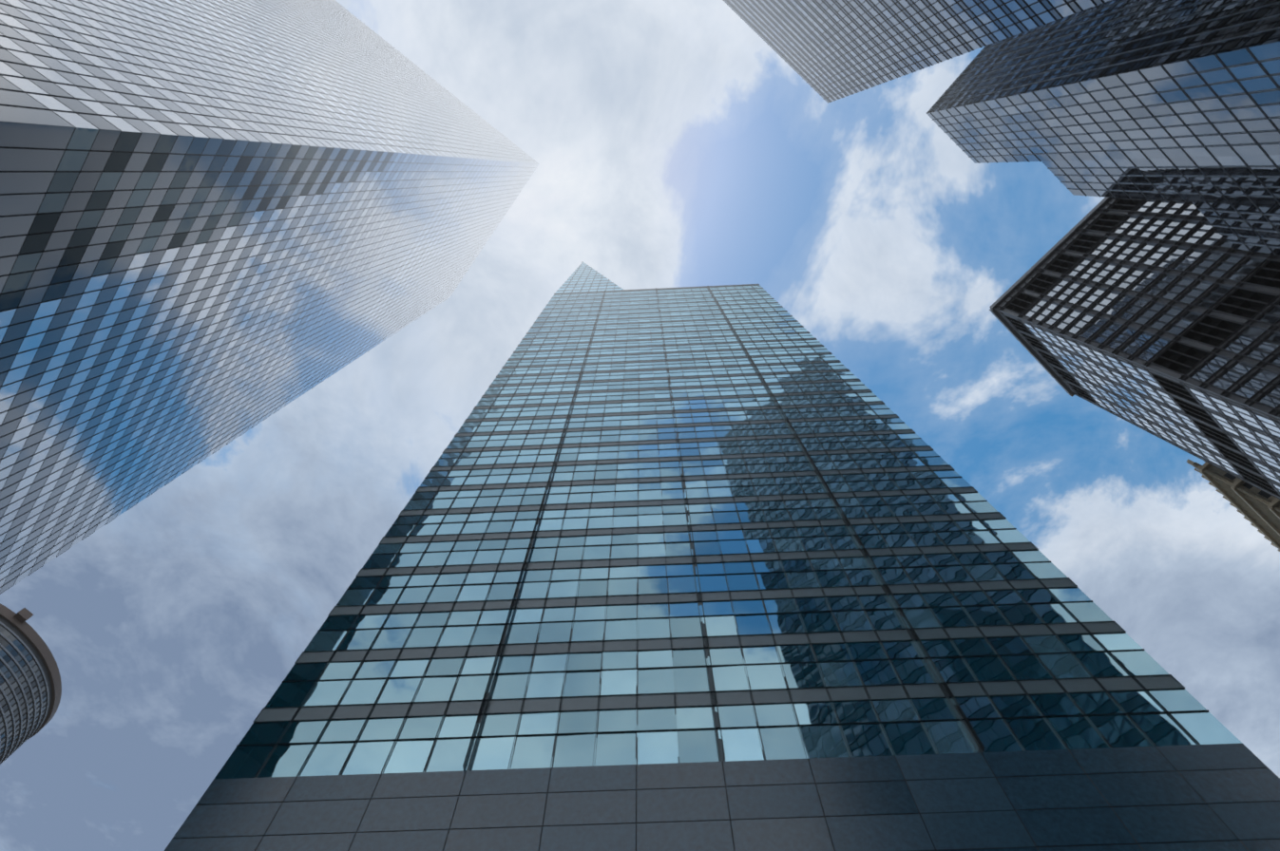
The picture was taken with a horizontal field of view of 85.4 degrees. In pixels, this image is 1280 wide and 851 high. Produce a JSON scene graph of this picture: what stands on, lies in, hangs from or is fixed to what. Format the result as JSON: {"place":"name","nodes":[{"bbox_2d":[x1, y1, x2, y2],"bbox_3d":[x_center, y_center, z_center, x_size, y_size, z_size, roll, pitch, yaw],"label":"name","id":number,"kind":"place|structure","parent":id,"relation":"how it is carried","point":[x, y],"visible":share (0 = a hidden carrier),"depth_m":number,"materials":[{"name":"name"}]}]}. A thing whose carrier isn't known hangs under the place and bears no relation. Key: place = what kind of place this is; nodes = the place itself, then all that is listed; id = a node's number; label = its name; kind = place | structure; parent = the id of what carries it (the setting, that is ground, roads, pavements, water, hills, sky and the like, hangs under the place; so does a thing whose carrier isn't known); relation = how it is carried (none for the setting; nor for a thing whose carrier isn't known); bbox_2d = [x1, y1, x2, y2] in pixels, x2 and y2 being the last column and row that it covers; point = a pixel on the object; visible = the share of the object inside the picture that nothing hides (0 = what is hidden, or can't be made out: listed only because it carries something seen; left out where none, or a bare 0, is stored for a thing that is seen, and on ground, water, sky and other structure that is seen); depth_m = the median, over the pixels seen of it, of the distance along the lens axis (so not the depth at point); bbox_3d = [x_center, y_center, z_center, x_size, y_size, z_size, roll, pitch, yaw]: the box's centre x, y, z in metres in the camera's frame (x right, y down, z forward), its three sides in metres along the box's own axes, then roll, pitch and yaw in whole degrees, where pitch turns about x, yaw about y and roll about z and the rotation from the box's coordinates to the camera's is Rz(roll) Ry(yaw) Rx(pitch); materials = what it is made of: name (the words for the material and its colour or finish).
{"place":"outdoors","nodes":[
{"label":"outdoors","id":0,"kind":"place"},
{"bbox_2d":[0,0,539,594],"bbox_3d":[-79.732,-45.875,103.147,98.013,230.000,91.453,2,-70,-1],"label":"tower","id":1,"kind":"structure","parent":0,"point":[222,222],"depth_m":66.00,"materials":[{"name":"grey glass"}]},
{"bbox_2d":[0,0,1279,850],"label":"sky","id":2,"kind":"structure","parent":0,"point":[673,146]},
{"label":"ground","id":3,"kind":"structure","parent":0,"visible":0},
{"bbox_2d":[0,603,61,764],"bbox_3d":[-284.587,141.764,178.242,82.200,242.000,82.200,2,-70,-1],"label":"round tower","id":4,"kind":"structure","parent":3,"relation":"on","point":[30,688],"depth_m":278.31,"materials":[{"name":"grey glass"}]},
{"bbox_2d":[164,261,1279,850],"bbox_3d":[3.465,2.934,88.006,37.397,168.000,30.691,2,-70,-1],"label":"tower","id":5,"kind":"structure","parent":3,"relation":"on","point":[750,567],"depth_m":29.00,"materials":[{"name":"teal glass"}]},
{"bbox_2d":[723,0,1109,103],"bbox_3d":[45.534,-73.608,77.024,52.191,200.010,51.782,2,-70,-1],"label":"skyscraper","id":6,"kind":"structure","parent":3,"relation":"on","point":[828,51],"depth_m":123.30,"materials":[{"name":"grey glass"}]},
{"bbox_2d":[926,0,1279,255],"bbox_3d":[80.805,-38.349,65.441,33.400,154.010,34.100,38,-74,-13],"label":"skyscraper","id":7,"kind":"structure","parent":3,"relation":"on","point":[1171,100],"depth_m":89.30,"materials":[{"name":"black glass"}]},
{"bbox_2d":[989,196,1279,499],"bbox_3d":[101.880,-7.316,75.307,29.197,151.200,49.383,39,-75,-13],"label":"skyscraper","id":8,"kind":"structure","parent":3,"relation":"on","point":[1160,319],"depth_m":112.01,"materials":[{"name":"black metal"}]},
{"bbox_2d":[1186,459,1279,552],"bbox_3d":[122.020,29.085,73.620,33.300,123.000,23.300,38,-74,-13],"label":"old stone building","id":9,"kind":"structure","parent":3,"relation":"on","point":[1258,509],"depth_m":123.02,"materials":[{"name":"brown stone"}]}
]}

